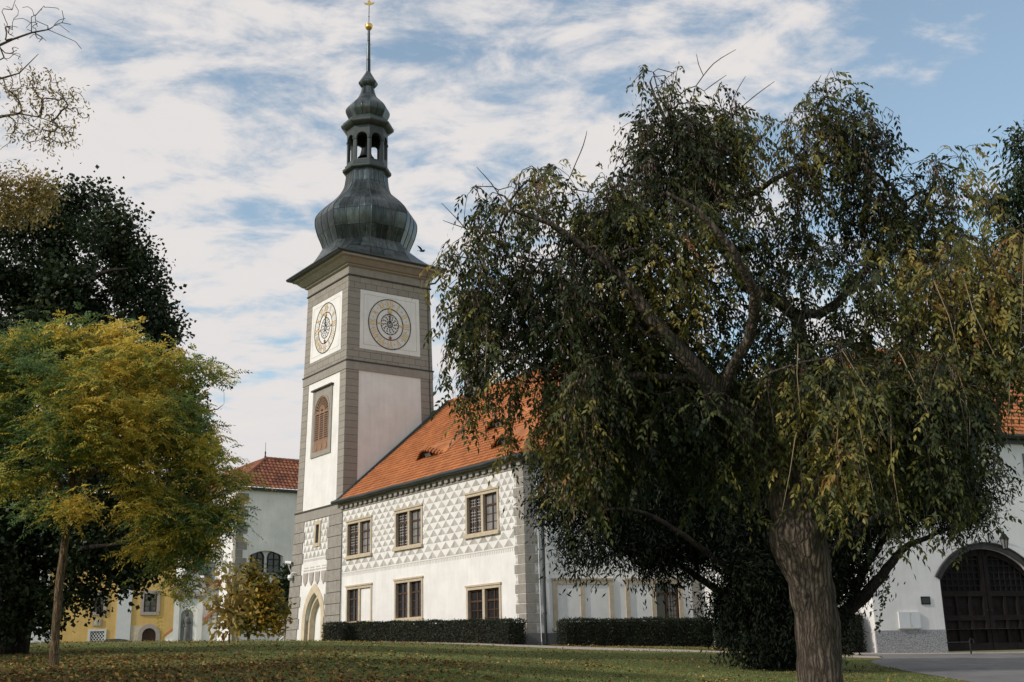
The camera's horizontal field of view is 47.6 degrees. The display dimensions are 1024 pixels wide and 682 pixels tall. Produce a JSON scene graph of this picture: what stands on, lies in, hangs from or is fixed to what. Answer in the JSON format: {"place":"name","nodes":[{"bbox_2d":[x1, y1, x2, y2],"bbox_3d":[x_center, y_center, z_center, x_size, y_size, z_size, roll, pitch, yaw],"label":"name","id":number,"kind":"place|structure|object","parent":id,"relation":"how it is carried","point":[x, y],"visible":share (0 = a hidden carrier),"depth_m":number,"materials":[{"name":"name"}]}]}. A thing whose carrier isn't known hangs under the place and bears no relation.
{"place":"outdoors","nodes":[
{"label":"outdoors","id":0,"kind":"place"},
{"bbox_2d":[0,640,1023,681],"bbox_3d":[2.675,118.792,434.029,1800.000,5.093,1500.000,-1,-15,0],"label":"ground","id":1,"kind":"structure","parent":0,"point":[786,676],"depth_m":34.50,"materials":[{"name":"green plant"}]},
{"bbox_2d":[0,1,93,246],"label":"bare branched tree","id":2,"kind":"object","parent":1,"relation":"on","point":[36,195],"visible":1,"depth_m":21.76,"materials":[{"name":"brown plant"}]},
{"bbox_2d":[30,496,175,642],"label":"yellow palace","id":3,"kind":"structure","parent":1,"relation":"on","point":[122,622],"depth_m":122.00,"materials":[{"name":"paint"}]},
{"bbox_2d":[45,630,50,642],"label":"window","id":4,"kind":"structure","parent":3,"relation":"in","point":[46,638],"depth_m":119.79,"materials":[{"name":"grey"}]},
{"bbox_2d":[87,629,106,641],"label":"window","id":5,"kind":"structure","parent":3,"relation":"in","point":[99,635],"depth_m":120.92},
{"bbox_2d":[91,592,106,614],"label":"window","id":6,"kind":"structure","parent":3,"relation":"in","point":[104,607],"depth_m":121.75,"materials":[{"name":"grey wood"}]},
{"bbox_2d":[142,628,155,641],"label":"door","id":7,"kind":"structure","parent":3,"relation":"in","point":[149,634],"depth_m":122.37,"materials":[{"name":"brown wood"}]},
{"bbox_2d":[140,590,160,614],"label":"window","id":8,"kind":"structure","parent":3,"relation":"in","point":[152,608],"depth_m":123.09,"materials":[{"name":"beige stone"}]},
{"bbox_2d":[0,162,234,653],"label":"dark linden","id":9,"kind":"object","parent":1,"relation":"on","point":[52,281],"visible":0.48,"depth_m":33.93,"materials":[{"name":"green plant"}]},
{"bbox_2d":[104,639,130,641],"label":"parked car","id":10,"kind":"object","parent":1,"relation":"on","point":[113,640],"visible":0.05,"depth_m":96.30,"materials":[{"name":"grey metal"}]},
{"bbox_2d":[0,301,278,666],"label":"young locust","id":11,"kind":"object","parent":1,"relation":"on","point":[97,408],"visible":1,"depth_m":24.31,"materials":[{"name":"green plant"}]},
{"bbox_2d":[164,628,172,640],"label":"buttress wall","id":12,"kind":"structure","parent":1,"relation":"on","point":[168,637],"depth_m":101.04,"materials":[{"name":"white paint"}]},
{"bbox_2d":[182,611,190,640],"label":"statue","id":13,"kind":"object","parent":1,"relation":"on","point":[186,621],"visible":0.91,"depth_m":97.44,"materials":[{"name":"grey stone"}]},
{"bbox_2d":[172,565,219,640],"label":"baroque portal","id":14,"kind":"object","parent":1,"relation":"on","point":[198,631],"visible":0.34,"depth_m":97.91,"materials":[{"name":"white paint"}]},
{"bbox_2d":[198,557,259,643],"bbox_3d":[-10.478,9.686,43.091,2.384,3.430,1.877,-1,-15,0],"label":"magnolia sapling","id":15,"kind":"object","parent":1,"relation":"on","point":[229,623],"visible":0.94,"depth_m":42.93,"materials":[{"name":"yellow plant"}]},
{"bbox_2d":[177,444,298,640],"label":"biforium hall","id":16,"kind":"structure","parent":1,"relation":"on","point":[273,526],"depth_m":99.36,"materials":[{"name":"white paint"}]},
{"bbox_2d":[250,551,263,571],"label":"arched window","id":17,"kind":"structure","parent":16,"relation":"in","point":[259,555],"depth_m":98.21,"materials":[{"name":"black glass"}]},
{"bbox_2d":[266,552,280,572],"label":"arched window","id":18,"kind":"structure","parent":16,"relation":"in","point":[273,558],"depth_m":98.88,"materials":[{"name":"grey glass"}]},
{"bbox_2d":[217,556,295,640],"bbox_3d":[-14.285,14.388,64.485,4.311,4.700,3.067,-1,-15,0],"label":"round maple","id":19,"kind":"object","parent":1,"relation":"on","point":[266,600],"visible":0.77,"depth_m":64.02,"materials":[{"name":"green plant"}]},
{"bbox_2d":[269,563,290,640],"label":"dark tree","id":20,"kind":"object","parent":1,"relation":"on","point":[283,579],"visible":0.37,"depth_m":80.02,"materials":[{"name":"green plant"}]},
{"bbox_2d":[285,0,444,640],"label":"clock tower","id":21,"kind":"structure","parent":1,"relation":"on","point":[367,401],"depth_m":78.92,"materials":[{"name":"white paint"}]},
{"bbox_2d":[285,561,292,571],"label":"security camera","id":22,"kind":"object","parent":21,"relation":"attached to","point":[289,562],"visible":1,"depth_m":78.41,"materials":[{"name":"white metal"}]},
{"bbox_2d":[287,572,295,580],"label":"security camera","id":23,"kind":"object","parent":21,"relation":"attached to","point":[290,577],"visible":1,"depth_m":77.89,"materials":[{"name":"white plastic"}]},
{"bbox_2d":[313,520,320,546],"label":"slit window","id":24,"kind":"structure","parent":21,"relation":"in","point":[315,544],"depth_m":76.26,"materials":[{"name":"beige stone"}]},
{"bbox_2d":[314,604,320,640],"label":"door","id":25,"kind":"structure","parent":21,"relation":"in","point":[318,614],"depth_m":75.57,"materials":[{"name":"white paint"}]},
{"bbox_2d":[310,382,333,458],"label":"louvred window","id":26,"kind":"structure","parent":21,"relation":"in","point":[321,430],"depth_m":78.21,"materials":[{"name":"grey paint"}]},
{"bbox_2d":[321,616,527,644],"bbox_3d":[-5.335,15.997,61.871,1.483,2.931,19.753,9,-19,-34],"label":"clipped hedge","id":27,"kind":"object","parent":1,"relation":"on","point":[509,631],"visible":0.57,"depth_m":59.38,"materials":[{"name":"green plant"}]},
{"bbox_2d":[0,638,966,681],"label":"fallen leaves","id":28,"kind":"object","parent":1,"relation":"on","point":[106,658],"visible":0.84,"depth_m":24.14,"materials":[{"name":"brown plant"}]},
{"bbox_2d":[330,362,705,644],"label":"painted house","id":29,"kind":"structure","parent":1,"relation":"on","point":[431,530],"depth_m":62.74,"materials":[{"name":"white paint"}]},
{"bbox_2d":[343,582,372,624],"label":"window","id":30,"kind":"structure","parent":29,"relation":"in","point":[358,596],"depth_m":70.43,"materials":[{"name":"beige stone"}]},
{"bbox_2d":[344,515,372,559],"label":"window","id":31,"kind":"structure","parent":29,"relation":"in","point":[358,530],"depth_m":71.57,"materials":[{"name":"beige stone"}]},
{"bbox_2d":[392,504,423,551],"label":"window","id":32,"kind":"structure","parent":29,"relation":"in","point":[408,521],"depth_m":66.84,"materials":[{"name":"beige stone"}]},
{"bbox_2d":[393,576,423,620],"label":"window","id":33,"kind":"structure","parent":29,"relation":"in","point":[408,592],"depth_m":65.77,"materials":[{"name":"beige stone"}]},
{"bbox_2d":[463,486,500,538],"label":"window","id":34,"kind":"structure","parent":29,"relation":"in","point":[481,506],"depth_m":60.91,"materials":[{"name":"beige stone"}]},
{"bbox_2d":[465,582,501,622],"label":"window","id":35,"kind":"structure","parent":29,"relation":"in","point":[483,601],"depth_m":59.63,"materials":[{"name":"beige stone"}]},
{"bbox_2d":[551,578,614,630],"bbox_3d":[3.565,13.032,57.497,3.340,2.520,0.140,4,-16,-18],"label":"stone window frame","id":36,"kind":"structure","parent":29,"relation":"in","point":[582,591],"depth_m":57.57,"materials":[{"name":"beige stone"}]},
{"bbox_2d":[624,578,683,620],"bbox_3d":[7.213,13.293,58.746,3.290,2.520,0.260,4,-16,-18],"label":"stone window frame","id":37,"kind":"structure","parent":29,"relation":"in","point":[661,610],"depth_m":58.99,"materials":[{"name":"beige stone"}]},
{"bbox_2d":[556,616,714,646],"bbox_3d":[6.058,14.439,56.019,8.190,2.315,1.576,4,-16,-18],"label":"clipped hedge","id":38,"kind":"object","parent":1,"relation":"on","point":[669,631],"visible":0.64,"depth_m":55.53,"materials":[{"name":"green plant"}]},
{"bbox_2d":[412,49,1023,681],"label":"weeping ash","id":39,"kind":"object","parent":1,"relation":"on","point":[862,425],"visible":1,"depth_m":12.78,"materials":[{"name":"green plant"}]},
{"bbox_2d":[710,620,740,647],"bbox_3d":[11.672,14.341,54.479,1.516,2.821,5.455,10,-19,-34],"label":"clipped hedge","id":40,"kind":"object","parent":1,"relation":"on","point":[715,640],"visible":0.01,"depth_m":56.12,"materials":[{"name":"green plant"}]},
{"bbox_2d":[503,321,1023,671],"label":"dark yew","id":41,"kind":"object","parent":1,"relation":"on","point":[750,593],"visible":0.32,"depth_m":35.73,"materials":[{"name":"green plant"}]},
{"bbox_2d":[841,610,866,653],"bbox_3d":[14.595,13.323,51.491,1.448,2.839,2.190,9,-18,-33],"label":"clipped hedge","id":42,"kind":"object","parent":1,"relation":"on","point":[858,619],"visible":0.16,"depth_m":50.87,"materials":[{"name":"green plant"}]},
{"bbox_2d":[703,348,1023,652],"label":"gate wing","id":43,"kind":"structure","parent":1,"relation":"on","point":[978,598],"depth_m":53.00,"materials":[{"name":"white paint"}]},
{"bbox_2d":[897,612,922,628],"bbox_3d":[17.664,12.411,51.550,1.180,0.730,0.117,3,-16,-17],"label":"meter cabinet","id":44,"kind":"object","parent":43,"relation":"attached to","point":[909,620],"visible":1,"depth_m":51.51,"materials":[{"name":"white metal"}]},
{"bbox_2d":[921,596,930,604],"bbox_3d":[18.576,11.649,52.096,0.470,0.350,0.043,3,-16,-17],"label":"wall plaque","id":45,"kind":"object","parent":43,"relation":"attached to","point":[925,599],"depth_m":52.08,"materials":[{"name":"black metal"}]},
{"bbox_2d":[987,528,1008,549],"bbox_3d":[22.547,9.164,53.705,0.916,1.001,0.446,-4,-16,8],"label":"wall lantern","id":46,"kind":"object","parent":43,"relation":"attached to","point":[1004,544],"depth_m":53.55,"materials":[{"name":"black metal"}]},
{"bbox_2d":[861,653,1023,681],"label":"forecourt","id":47,"kind":"structure","parent":1,"relation":"on","point":[992,667],"depth_m":39.20,"materials":[{"name":"grey asphalt"}]},
{"bbox_2d":[946,638,973,653],"bbox_3d":[19.831,13.546,51.315,1.217,0.763,0.161,-12,-19,34],"label":"barrier post","id":48,"kind":"object","parent":47,"relation":"on","point":[963,642],"visible":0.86,"depth_m":51.08,"materials":[{"name":"black metal"}]},
{"bbox_2d":[954,120,1023,417],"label":"tall ash","id":49,"kind":"object","parent":1,"relation":"on","point":[1015,203],"visible":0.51,"depth_m":23.63,"materials":[{"name":"green plant"}]},
{"bbox_2d":[0,0,1023,492],"label":"sky","id":50,"kind":"structure","parent":0,"point":[224,118],"materials":[{"name":"blue"}]},
{"bbox_2d":[403,642,880,657],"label":"path","id":51,"kind":"structure","parent":0,"point":[594,648],"depth_m":50.53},
{"bbox_2d":[854,651,1023,654],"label":"pavement","id":52,"kind":"structure","parent":0,"point":[948,652],"depth_m":51.22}
]}

